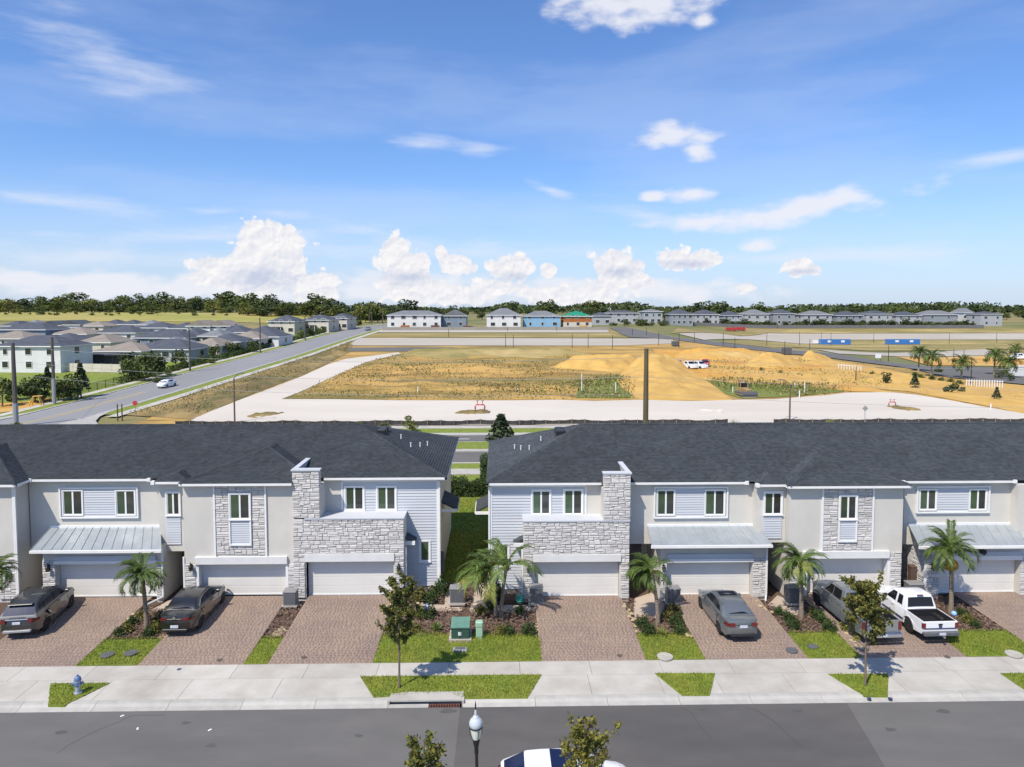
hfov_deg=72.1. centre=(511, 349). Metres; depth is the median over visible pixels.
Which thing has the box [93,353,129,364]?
screen porch
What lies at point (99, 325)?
house
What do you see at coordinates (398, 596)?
street tree
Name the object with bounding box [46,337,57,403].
utility pole
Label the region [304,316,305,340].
utility pole
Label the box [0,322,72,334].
house
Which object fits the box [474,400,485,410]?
pipe manifold
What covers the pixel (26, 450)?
townhouse
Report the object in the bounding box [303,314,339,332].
house
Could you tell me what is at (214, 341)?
house
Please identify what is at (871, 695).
lawn
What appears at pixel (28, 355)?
house
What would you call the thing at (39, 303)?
tree
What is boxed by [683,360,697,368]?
pickup truck
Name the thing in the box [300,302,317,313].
tree
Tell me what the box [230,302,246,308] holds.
tree
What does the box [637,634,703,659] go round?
lawn
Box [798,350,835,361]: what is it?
sand pile
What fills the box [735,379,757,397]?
bulldozer
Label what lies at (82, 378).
tree
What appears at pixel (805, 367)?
orange sand ground
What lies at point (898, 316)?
house
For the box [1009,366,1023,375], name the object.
entrance wall
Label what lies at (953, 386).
shrub
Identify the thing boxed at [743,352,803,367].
sand pile
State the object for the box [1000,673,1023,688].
lawn
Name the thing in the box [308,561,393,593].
garage door
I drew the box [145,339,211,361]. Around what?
house
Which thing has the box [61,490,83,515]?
window
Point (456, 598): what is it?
utility box
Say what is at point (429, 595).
shrub
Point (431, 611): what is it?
shrub
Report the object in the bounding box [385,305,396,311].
tree
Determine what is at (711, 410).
dirt patch
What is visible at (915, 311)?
tree
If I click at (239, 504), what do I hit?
window
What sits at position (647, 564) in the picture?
palm tree
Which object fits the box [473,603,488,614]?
shrub
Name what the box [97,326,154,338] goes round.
house
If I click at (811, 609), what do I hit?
shrub
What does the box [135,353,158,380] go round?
tree
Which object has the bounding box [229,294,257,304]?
tree
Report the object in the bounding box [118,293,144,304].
tree
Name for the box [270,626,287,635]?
sand strip
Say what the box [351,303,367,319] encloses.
tree
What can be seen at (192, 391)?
hill road sidewalk
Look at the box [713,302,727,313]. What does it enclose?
tree
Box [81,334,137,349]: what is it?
house
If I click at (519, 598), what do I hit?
hose reel
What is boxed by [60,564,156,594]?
garage door
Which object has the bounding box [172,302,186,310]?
tree
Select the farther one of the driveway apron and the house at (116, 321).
the house at (116, 321)
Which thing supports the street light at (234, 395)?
on the ground at (1016, 321)
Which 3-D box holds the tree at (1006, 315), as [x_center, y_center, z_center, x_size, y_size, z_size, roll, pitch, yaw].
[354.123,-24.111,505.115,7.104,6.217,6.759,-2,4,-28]
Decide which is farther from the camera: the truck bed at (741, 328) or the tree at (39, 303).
the tree at (39, 303)
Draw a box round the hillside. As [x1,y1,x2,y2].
[0,312,372,323]
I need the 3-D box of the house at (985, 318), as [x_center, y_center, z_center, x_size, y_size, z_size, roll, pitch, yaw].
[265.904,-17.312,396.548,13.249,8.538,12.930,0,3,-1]
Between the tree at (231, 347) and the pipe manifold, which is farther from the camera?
the tree at (231, 347)
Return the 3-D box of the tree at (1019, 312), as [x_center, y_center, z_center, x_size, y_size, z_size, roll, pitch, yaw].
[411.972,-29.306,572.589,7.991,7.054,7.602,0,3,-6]
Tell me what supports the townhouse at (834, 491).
on the back lawn at (470, 478)
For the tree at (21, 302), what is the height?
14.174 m
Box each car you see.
[0,586,74,633]
[156,379,175,387]
[159,584,224,631]
[498,748,625,766]
[698,588,757,636]
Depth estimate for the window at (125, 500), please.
39.87 m
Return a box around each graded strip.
[351,338,672,345]
[377,329,608,331]
[677,333,1023,343]
[818,349,991,356]
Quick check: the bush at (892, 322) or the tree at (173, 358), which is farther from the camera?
the bush at (892, 322)
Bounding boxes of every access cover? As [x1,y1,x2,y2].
[100,651,114,657]
[124,649,137,656]
[657,652,672,660]
[786,647,797,653]
[807,643,817,648]
[1004,650,1023,657]
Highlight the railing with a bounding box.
[38,374,131,402]
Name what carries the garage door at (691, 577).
in the townhouse at (691, 507)
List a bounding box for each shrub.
[112,626,126,636]
[121,621,136,633]
[123,615,139,624]
[134,608,148,618]
[139,624,155,636]
[150,615,160,624]
[151,620,160,633]
[152,376,160,381]
[154,606,166,617]
[407,594,416,603]
[411,621,422,632]
[413,586,425,600]
[414,606,424,617]
[416,601,436,618]
[422,587,439,601]
[427,575,449,595]
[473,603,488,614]
[486,601,493,611]
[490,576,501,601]
[494,624,505,635]
[501,622,515,636]
[513,603,527,615]
[520,621,536,635]
[634,613,649,627]
[640,624,655,635]
[660,609,675,620]
[667,600,682,613]
[668,610,685,626]
[670,620,688,636]
[772,604,784,615]
[781,609,793,620]
[785,617,801,629]
[806,605,815,615]
[811,607,822,618]
[812,610,830,624]
[821,619,838,633]
[882,372,891,382]
[909,373,919,387]
[942,382,959,391]
[956,606,970,616]
[958,612,974,623]
[968,617,981,629]
[991,387,1001,398]
[993,367,1008,377]
[1006,373,1014,380]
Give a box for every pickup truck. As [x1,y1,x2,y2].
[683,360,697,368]
[694,360,708,368]
[702,359,709,366]
[812,579,902,637]
[877,585,959,638]
[1010,353,1023,358]
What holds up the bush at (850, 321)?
on the ground at (1016, 321)
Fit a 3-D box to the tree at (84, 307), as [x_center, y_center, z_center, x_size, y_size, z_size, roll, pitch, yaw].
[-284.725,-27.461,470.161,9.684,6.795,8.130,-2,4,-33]
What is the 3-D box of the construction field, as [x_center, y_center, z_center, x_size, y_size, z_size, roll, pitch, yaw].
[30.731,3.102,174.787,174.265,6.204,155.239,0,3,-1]
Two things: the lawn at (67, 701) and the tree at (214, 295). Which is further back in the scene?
the tree at (214, 295)
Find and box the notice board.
[875,354,880,360]
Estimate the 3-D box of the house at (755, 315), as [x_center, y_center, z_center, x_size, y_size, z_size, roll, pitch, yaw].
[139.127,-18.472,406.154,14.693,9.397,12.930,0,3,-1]
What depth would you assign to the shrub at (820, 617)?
36.29 m
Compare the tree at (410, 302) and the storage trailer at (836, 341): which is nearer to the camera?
the storage trailer at (836, 341)
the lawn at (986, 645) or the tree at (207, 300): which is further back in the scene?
the tree at (207, 300)
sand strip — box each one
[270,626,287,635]
[626,608,637,632]
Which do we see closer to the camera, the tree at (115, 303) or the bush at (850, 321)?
the bush at (850, 321)
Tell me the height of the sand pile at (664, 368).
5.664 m
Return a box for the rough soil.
[287,355,605,399]
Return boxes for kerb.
[0,324,385,419]
[0,690,1023,712]
[60,328,381,423]
[433,433,527,435]
[455,449,487,451]
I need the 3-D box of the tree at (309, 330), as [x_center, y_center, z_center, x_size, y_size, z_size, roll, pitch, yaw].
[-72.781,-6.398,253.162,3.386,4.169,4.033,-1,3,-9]
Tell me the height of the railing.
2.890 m
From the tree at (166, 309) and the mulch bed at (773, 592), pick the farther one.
the tree at (166, 309)
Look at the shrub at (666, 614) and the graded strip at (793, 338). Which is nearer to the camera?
the shrub at (666, 614)
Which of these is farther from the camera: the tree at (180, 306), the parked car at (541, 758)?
the tree at (180, 306)
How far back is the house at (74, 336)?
205.22 m
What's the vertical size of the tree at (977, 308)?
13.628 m
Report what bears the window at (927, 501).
in the townhouse at (968, 477)
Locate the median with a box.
[456,442,488,448]
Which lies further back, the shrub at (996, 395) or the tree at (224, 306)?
the tree at (224, 306)
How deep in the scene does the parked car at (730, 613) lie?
34.93 m
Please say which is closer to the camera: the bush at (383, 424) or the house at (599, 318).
the bush at (383, 424)
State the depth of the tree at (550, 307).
503.66 m
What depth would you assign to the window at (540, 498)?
39.77 m
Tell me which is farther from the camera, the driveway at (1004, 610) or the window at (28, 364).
the window at (28, 364)
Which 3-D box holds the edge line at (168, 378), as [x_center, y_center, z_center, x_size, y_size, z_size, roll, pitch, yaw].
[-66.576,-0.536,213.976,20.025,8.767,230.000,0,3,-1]
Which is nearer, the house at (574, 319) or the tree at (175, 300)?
the house at (574, 319)
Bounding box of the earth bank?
[391,347,589,358]
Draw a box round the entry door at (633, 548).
[629,544,640,576]
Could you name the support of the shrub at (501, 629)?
on the lawn at (462, 653)
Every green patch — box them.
[576,376,630,397]
[712,381,842,397]
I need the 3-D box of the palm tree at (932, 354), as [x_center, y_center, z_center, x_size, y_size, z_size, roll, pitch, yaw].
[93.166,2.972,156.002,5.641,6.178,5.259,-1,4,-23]
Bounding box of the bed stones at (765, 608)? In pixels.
[123,600,863,648]
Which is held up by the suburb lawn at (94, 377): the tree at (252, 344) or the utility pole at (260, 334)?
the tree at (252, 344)
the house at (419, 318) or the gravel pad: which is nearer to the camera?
the gravel pad
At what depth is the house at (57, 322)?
262.04 m
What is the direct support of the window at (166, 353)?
in the house at (166, 347)
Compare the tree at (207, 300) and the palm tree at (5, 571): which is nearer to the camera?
the palm tree at (5, 571)
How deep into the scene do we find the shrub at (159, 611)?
36.58 m
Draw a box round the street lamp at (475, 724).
[469,701,482,766]
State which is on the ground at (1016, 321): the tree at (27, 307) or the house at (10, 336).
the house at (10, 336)
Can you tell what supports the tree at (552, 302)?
on the ground at (1016, 321)
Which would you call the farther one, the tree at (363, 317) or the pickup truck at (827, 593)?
the tree at (363, 317)
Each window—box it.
[2,348,7,354]
[2,361,8,367]
[25,348,31,354]
[25,361,31,367]
[46,348,50,354]
[46,361,54,367]
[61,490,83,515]
[115,490,136,515]
[161,351,169,356]
[165,491,180,516]
[228,492,251,520]
[344,485,364,510]
[376,485,396,510]
[419,540,430,562]
[497,544,509,567]
[531,489,550,513]
[563,489,583,513]
[656,489,675,515]
[704,489,725,515]
[763,491,782,515]
[838,494,857,520]
[918,488,937,510]
[968,488,987,510]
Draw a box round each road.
[0,325,386,423]
[31,701,976,766]
[348,347,452,350]
[610,327,1023,383]
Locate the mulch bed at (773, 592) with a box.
[0,580,959,607]
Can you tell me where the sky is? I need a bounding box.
[0,0,1023,308]
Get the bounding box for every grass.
[48,498,1023,704]
[431,620,442,631]
[657,626,669,635]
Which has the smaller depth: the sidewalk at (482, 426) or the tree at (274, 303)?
the sidewalk at (482, 426)
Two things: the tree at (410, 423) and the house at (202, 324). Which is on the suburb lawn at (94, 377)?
the house at (202, 324)
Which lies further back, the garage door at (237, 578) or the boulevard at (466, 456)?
the boulevard at (466, 456)
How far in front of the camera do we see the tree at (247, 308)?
396.10 m
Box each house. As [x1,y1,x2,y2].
[0,321,26,327]
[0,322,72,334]
[0,331,41,343]
[0,335,94,372]
[45,320,66,325]
[49,327,99,336]
[57,333,90,340]
[60,320,91,327]
[81,321,119,330]
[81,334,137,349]
[93,342,153,361]
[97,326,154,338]
[108,319,125,323]
[117,320,142,326]
[131,330,198,343]
[135,320,159,326]
[138,322,175,330]
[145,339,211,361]
[166,322,189,330]
[168,337,197,341]
[184,328,209,334]
[185,320,214,330]
[197,329,236,340]
[197,337,235,356]
[198,334,256,350]
[208,320,243,330]
[225,325,251,333]
[237,331,270,348]
[249,326,283,331]
[258,328,294,346]
[266,315,306,334]
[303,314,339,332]
[333,313,356,329]
[386,310,442,326]
[442,310,468,326]
[486,308,521,326]
[522,311,559,326]
[561,311,592,326]
[591,312,611,324]
[604,310,638,323]
[638,309,663,323]
[665,309,693,325]
[693,310,719,322]
[719,311,742,322]
[738,309,768,322]
[767,309,795,324]
[795,311,832,323]
[832,311,863,322]
[857,311,891,323]
[891,311,922,324]
[915,310,957,322]
[950,308,974,321]
[966,311,1002,325]
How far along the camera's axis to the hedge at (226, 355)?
177.88 m
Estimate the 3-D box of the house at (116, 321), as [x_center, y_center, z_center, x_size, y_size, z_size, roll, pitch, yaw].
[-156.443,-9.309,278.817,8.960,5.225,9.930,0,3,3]
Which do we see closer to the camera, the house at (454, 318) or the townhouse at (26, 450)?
the townhouse at (26, 450)
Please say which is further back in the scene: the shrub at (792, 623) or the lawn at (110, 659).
the shrub at (792, 623)
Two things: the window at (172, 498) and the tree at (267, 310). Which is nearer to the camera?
the window at (172, 498)
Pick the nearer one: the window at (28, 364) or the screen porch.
the window at (28, 364)
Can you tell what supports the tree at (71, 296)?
on the hillside
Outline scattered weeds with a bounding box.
[129,340,1017,413]
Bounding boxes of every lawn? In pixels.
[0,333,321,413]
[48,683,109,706]
[76,639,161,665]
[244,638,281,663]
[360,674,540,702]
[373,633,541,662]
[441,475,646,582]
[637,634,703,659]
[655,673,714,695]
[788,633,860,657]
[828,674,887,697]
[945,631,1023,656]
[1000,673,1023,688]
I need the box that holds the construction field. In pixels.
[133,337,1023,423]
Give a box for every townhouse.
[0,424,85,601]
[28,424,209,604]
[150,423,322,594]
[291,423,459,600]
[475,423,631,601]
[611,422,772,600]
[720,422,911,595]
[853,421,1023,598]
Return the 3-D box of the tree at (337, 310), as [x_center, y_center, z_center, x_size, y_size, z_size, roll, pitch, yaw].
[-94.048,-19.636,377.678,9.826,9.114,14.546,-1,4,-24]
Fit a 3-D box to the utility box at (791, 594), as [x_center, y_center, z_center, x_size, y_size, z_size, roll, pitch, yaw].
[15.334,13.403,38.539,0.820,0.940,0.720,0,3,-1]
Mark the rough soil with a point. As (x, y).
(480, 369)
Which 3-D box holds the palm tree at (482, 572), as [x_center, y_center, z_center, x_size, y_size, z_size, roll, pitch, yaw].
[-0.865,12.139,36.782,4.279,3.927,4.050,-2,4,-27]
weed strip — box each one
[365,333,629,337]
[673,328,1023,335]
[718,340,1023,350]
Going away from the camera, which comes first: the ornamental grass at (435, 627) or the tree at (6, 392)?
the ornamental grass at (435, 627)
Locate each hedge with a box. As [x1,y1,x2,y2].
[113,330,323,383]
[451,474,489,497]
[479,452,487,478]
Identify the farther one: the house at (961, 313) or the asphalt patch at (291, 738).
the house at (961, 313)
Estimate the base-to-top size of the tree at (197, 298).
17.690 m
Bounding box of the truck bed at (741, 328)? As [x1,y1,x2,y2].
[736,327,745,330]
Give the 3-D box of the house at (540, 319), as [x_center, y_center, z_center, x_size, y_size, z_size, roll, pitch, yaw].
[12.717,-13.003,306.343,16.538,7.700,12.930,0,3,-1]
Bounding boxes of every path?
[151,597,173,611]
[415,581,461,610]
[469,583,534,612]
[632,593,664,617]
[768,595,806,615]
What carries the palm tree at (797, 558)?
on the mulch bed at (442, 617)
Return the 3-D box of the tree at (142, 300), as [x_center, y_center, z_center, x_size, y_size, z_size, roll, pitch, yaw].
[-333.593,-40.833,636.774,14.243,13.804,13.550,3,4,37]
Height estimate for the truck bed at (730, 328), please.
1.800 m
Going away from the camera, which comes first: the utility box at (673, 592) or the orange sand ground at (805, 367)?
the utility box at (673, 592)
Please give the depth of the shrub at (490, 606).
37.49 m
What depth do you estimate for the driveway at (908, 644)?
33.84 m
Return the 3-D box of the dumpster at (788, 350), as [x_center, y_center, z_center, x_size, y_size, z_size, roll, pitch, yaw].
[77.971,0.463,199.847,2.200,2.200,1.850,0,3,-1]
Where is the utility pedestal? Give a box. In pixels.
[475,620,482,638]
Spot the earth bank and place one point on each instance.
(456, 353)
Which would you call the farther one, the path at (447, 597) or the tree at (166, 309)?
the tree at (166, 309)
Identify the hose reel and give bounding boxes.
[516,594,523,603]
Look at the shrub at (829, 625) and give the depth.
35.34 m
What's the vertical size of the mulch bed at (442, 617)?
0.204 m
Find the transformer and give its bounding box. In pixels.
[449,617,471,642]
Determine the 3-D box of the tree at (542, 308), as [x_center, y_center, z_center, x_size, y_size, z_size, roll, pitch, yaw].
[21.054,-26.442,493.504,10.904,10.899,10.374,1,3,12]
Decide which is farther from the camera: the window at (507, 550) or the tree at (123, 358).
the tree at (123, 358)
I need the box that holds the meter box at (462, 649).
[452,647,467,651]
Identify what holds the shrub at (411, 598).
on the mulch bed at (773, 592)
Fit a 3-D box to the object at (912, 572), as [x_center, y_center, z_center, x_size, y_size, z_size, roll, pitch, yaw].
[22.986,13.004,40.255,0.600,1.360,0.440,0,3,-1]
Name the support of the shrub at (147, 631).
on the mulch bed at (442, 617)
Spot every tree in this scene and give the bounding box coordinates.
[0,298,15,312]
[0,377,18,406]
[0,552,21,592]
[3,379,25,396]
[10,299,28,308]
[18,374,49,401]
[22,298,32,307]
[22,304,33,310]
[22,375,50,401]
[30,299,48,307]
[36,296,50,310]
[42,367,51,390]
[46,373,78,400]
[47,300,64,309]
[48,296,63,307]
[50,381,68,399]
[52,297,70,307]
[59,381,81,398]
[60,300,80,311]
[61,292,90,311]
[67,302,81,310]
[73,363,91,397]
[77,304,92,311]
[81,298,97,311]
[95,305,105,312]
[103,305,112,312]
[105,299,123,312]
[113,552,169,628]
[114,296,131,307]
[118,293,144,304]
[118,351,137,375]
[119,353,148,380]
[120,301,133,308]
[128,305,138,310]
[134,307,144,311]
[135,297,144,307]
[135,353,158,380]
[141,298,157,307]
[141,302,152,312]
[143,299,162,311]
[145,292,173,307]
[147,350,168,376]
[161,306,171,312]
[166,296,185,309]
[167,302,177,311]
[170,349,184,364]
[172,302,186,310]
[176,352,188,366]
[177,308,188,312]
[184,298,201,310]
[188,296,204,304]
[201,297,212,307]
[204,299,222,312]
[207,344,220,355]
[212,292,232,308]
[214,291,237,305]
[214,298,226,310]
[225,341,236,352]
[227,297,245,311]
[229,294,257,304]
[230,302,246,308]
[234,293,259,310]
[234,342,242,350]
[240,302,254,315]
[245,339,257,351]
[249,297,268,308]
[257,304,273,315]
[261,293,277,306]
[269,300,286,306]
[270,306,283,315]
[278,302,294,310]
[286,307,293,315]
[292,310,300,314]
[296,330,303,337]
[297,303,313,315]
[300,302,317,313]
[306,327,313,336]
[307,293,330,313]
[310,306,322,314]
[313,326,320,333]
[323,299,338,315]
[327,304,345,315]
[334,301,355,312]
[339,304,348,313]
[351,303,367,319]
[358,306,370,321]
[365,301,381,322]
[371,308,381,322]
[375,568,420,687]
[377,302,386,309]
[377,306,387,316]
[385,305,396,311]
[396,299,418,311]
[403,415,417,430]
[404,730,447,766]
[431,307,440,313]
[439,307,452,314]
[445,304,457,313]
[454,537,543,618]
[472,309,480,315]
[476,312,485,317]
[485,413,514,441]
[509,301,519,309]
[535,301,559,311]
[535,304,548,311]
[536,299,554,307]
[559,711,621,766]
[584,300,602,311]
[587,307,598,314]
[625,552,673,624]
[658,308,667,319]
[691,303,698,312]
[697,301,713,310]
[705,301,725,311]
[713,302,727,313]
[747,301,768,312]
[772,542,828,620]
[835,306,845,312]
[838,570,894,685]
[885,304,903,312]
[907,345,932,370]
[910,309,921,312]
[918,519,980,612]
[919,303,929,310]
[919,349,947,375]
[930,305,942,310]
[947,354,977,378]
[969,302,988,311]
[984,347,1008,374]
[993,354,1023,376]
[1001,312,1010,319]
[1007,343,1023,354]
[1013,309,1023,316]
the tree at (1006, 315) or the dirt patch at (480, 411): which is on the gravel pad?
the dirt patch at (480, 411)
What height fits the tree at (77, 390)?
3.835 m
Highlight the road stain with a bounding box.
[55,707,949,752]
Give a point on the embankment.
(219, 399)
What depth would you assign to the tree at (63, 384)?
119.30 m
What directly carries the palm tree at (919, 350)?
on the ground at (1016, 321)
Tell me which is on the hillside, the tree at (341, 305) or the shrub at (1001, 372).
the tree at (341, 305)
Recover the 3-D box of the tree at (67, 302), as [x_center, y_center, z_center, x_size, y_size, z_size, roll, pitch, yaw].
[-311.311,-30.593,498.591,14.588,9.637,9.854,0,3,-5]
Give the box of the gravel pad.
[191,352,1023,424]
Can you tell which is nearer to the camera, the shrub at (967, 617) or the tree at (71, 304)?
the shrub at (967, 617)
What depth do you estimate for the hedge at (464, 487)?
60.70 m
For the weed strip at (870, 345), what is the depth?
298.63 m
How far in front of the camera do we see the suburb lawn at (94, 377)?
148.32 m
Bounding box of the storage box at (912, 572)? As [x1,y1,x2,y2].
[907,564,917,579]
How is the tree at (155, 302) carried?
on the hillside
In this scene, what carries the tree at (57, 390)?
on the suburb lawn at (94, 377)
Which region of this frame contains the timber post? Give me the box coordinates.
[121,404,122,420]
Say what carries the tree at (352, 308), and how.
on the hillside
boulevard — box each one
[452,452,487,461]
[455,435,515,440]
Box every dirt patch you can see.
[247,412,283,417]
[455,409,490,413]
[697,409,724,412]
[887,405,919,410]
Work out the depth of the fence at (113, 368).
155.98 m
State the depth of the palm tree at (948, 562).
37.14 m
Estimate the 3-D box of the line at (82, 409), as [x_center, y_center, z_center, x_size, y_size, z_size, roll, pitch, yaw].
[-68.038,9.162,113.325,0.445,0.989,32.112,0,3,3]
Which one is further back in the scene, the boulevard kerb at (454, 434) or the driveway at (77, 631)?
the boulevard kerb at (454, 434)
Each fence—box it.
[65,357,121,372]
[175,418,727,425]
[382,327,607,329]
[662,320,983,328]
[773,417,1023,421]
[838,364,860,370]
[966,379,1002,387]
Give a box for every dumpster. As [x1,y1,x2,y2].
[671,341,678,346]
[782,347,791,354]
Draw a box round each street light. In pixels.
[233,373,243,420]
[778,379,790,418]
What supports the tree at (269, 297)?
on the ground at (1016, 321)
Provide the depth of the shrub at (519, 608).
37.17 m
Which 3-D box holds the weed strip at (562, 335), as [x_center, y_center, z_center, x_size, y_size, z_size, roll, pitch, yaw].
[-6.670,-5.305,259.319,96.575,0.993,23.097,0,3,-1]
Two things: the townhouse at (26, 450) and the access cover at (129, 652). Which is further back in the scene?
the townhouse at (26, 450)
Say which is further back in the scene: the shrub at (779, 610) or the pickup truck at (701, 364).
the pickup truck at (701, 364)
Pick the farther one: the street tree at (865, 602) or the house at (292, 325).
the house at (292, 325)
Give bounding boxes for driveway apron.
[0,670,1023,703]
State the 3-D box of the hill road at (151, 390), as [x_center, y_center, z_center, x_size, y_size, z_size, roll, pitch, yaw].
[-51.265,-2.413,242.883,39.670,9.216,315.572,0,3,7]
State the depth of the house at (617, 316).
359.27 m
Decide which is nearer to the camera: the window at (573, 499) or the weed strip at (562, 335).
the window at (573, 499)
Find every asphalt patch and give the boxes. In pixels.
[0,708,459,766]
[847,701,1023,766]
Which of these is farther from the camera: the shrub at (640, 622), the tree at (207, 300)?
the tree at (207, 300)
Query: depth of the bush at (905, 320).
388.11 m
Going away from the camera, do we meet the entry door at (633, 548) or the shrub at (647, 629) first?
the shrub at (647, 629)
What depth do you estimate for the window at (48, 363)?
155.53 m
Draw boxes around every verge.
[0,324,384,416]
[104,329,382,414]
[403,428,553,432]
[451,463,481,468]
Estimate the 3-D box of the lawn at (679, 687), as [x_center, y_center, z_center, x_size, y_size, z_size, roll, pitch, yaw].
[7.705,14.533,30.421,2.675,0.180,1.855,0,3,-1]
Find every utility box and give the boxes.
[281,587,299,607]
[449,584,465,605]
[528,583,543,605]
[663,585,681,605]
[782,584,799,605]
[903,580,925,589]
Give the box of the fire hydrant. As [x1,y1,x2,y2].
[71,674,83,694]
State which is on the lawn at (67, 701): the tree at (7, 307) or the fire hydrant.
the fire hydrant
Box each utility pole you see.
[11,343,18,422]
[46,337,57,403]
[188,329,190,370]
[259,318,260,352]
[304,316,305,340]
[643,349,648,422]
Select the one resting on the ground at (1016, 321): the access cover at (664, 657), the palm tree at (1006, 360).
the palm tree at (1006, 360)
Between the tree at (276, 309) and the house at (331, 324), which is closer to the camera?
the house at (331, 324)
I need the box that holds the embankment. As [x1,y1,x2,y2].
[127,340,354,418]
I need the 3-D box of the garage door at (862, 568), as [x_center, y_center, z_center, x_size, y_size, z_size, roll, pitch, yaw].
[18.696,12.647,39.804,4.508,2.113,0.020,0,3,-1]
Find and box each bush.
[380,422,391,427]
[620,319,628,325]
[842,318,853,324]
[887,320,895,324]
[900,318,910,323]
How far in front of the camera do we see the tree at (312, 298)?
409.81 m
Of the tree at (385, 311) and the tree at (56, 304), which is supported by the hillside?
the tree at (56, 304)
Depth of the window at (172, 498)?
39.23 m
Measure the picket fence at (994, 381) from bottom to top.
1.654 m
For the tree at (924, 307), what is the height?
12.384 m
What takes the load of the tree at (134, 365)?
on the suburb lawn at (94, 377)
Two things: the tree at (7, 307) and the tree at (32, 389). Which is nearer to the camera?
the tree at (32, 389)
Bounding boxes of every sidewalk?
[0,324,380,415]
[0,656,1023,680]
[106,330,382,416]
[391,425,570,428]
[451,469,479,474]
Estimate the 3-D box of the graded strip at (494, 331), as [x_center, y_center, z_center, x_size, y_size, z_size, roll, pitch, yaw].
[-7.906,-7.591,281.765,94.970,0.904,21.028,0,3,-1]
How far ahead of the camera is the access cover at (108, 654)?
32.82 m
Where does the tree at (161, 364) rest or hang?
on the ground at (1016, 321)
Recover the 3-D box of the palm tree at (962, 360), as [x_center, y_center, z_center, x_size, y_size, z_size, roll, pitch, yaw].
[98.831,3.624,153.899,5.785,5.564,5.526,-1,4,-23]
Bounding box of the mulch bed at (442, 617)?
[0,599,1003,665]
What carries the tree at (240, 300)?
on the hillside
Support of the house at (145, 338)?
on the suburb lawn at (94, 377)
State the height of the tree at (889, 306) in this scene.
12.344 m
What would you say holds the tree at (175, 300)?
on the ground at (1016, 321)
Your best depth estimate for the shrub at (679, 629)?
35.08 m
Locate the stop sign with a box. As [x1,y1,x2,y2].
[132,401,136,419]
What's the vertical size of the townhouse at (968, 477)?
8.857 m
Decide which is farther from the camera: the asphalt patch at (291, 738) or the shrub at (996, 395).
the shrub at (996, 395)
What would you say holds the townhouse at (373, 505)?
on the back lawn at (470, 478)
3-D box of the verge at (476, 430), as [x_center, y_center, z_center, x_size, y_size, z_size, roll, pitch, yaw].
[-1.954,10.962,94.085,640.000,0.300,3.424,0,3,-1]
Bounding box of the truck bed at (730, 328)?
[725,327,735,330]
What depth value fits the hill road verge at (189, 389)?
143.37 m
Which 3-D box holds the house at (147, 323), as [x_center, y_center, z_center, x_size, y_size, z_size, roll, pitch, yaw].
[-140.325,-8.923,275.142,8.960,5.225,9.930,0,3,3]
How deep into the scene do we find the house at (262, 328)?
238.23 m
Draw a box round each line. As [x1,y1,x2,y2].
[1,326,369,420]
[20,362,629,379]
[20,375,619,395]
[20,392,140,423]
[23,347,639,361]
[25,392,144,423]
[53,331,182,339]
[58,330,371,423]
[651,357,1019,369]
[654,377,973,389]
[656,394,1003,407]
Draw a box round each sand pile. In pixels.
[552,354,636,371]
[617,353,731,399]
[673,347,760,361]
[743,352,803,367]
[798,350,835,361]
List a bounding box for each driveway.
[0,597,151,666]
[138,596,282,665]
[268,595,391,663]
[535,595,645,660]
[675,594,808,659]
[803,592,966,657]
[954,592,1023,640]
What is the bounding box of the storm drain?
[387,691,464,707]
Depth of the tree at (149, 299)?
572.30 m
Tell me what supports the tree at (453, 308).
on the ground at (1016, 321)
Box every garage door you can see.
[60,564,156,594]
[202,564,285,593]
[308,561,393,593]
[534,562,617,594]
[667,562,749,593]
[807,558,881,590]
[939,560,1014,590]
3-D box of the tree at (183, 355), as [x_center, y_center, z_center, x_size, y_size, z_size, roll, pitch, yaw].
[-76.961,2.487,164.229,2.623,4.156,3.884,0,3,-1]
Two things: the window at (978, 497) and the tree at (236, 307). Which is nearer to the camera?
the window at (978, 497)
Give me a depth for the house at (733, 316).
390.63 m
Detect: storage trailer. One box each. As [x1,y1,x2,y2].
[818,339,850,344]
[885,339,919,344]
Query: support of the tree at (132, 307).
on the hillside
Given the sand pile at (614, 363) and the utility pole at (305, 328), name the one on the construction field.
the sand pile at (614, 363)
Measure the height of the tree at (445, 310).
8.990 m
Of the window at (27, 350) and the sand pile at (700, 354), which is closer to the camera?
the window at (27, 350)
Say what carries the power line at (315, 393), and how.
attached to the utility pole at (645, 391)
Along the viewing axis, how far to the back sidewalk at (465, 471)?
70.06 m
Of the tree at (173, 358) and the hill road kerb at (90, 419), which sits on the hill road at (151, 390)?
the hill road kerb at (90, 419)
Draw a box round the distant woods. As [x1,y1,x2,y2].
[9,301,1023,313]
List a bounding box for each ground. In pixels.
[0,309,1023,705]
[0,398,51,411]
[653,349,894,392]
[718,361,1023,412]
[900,355,1023,365]
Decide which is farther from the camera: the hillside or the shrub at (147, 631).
the hillside
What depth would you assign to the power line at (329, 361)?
84.58 m

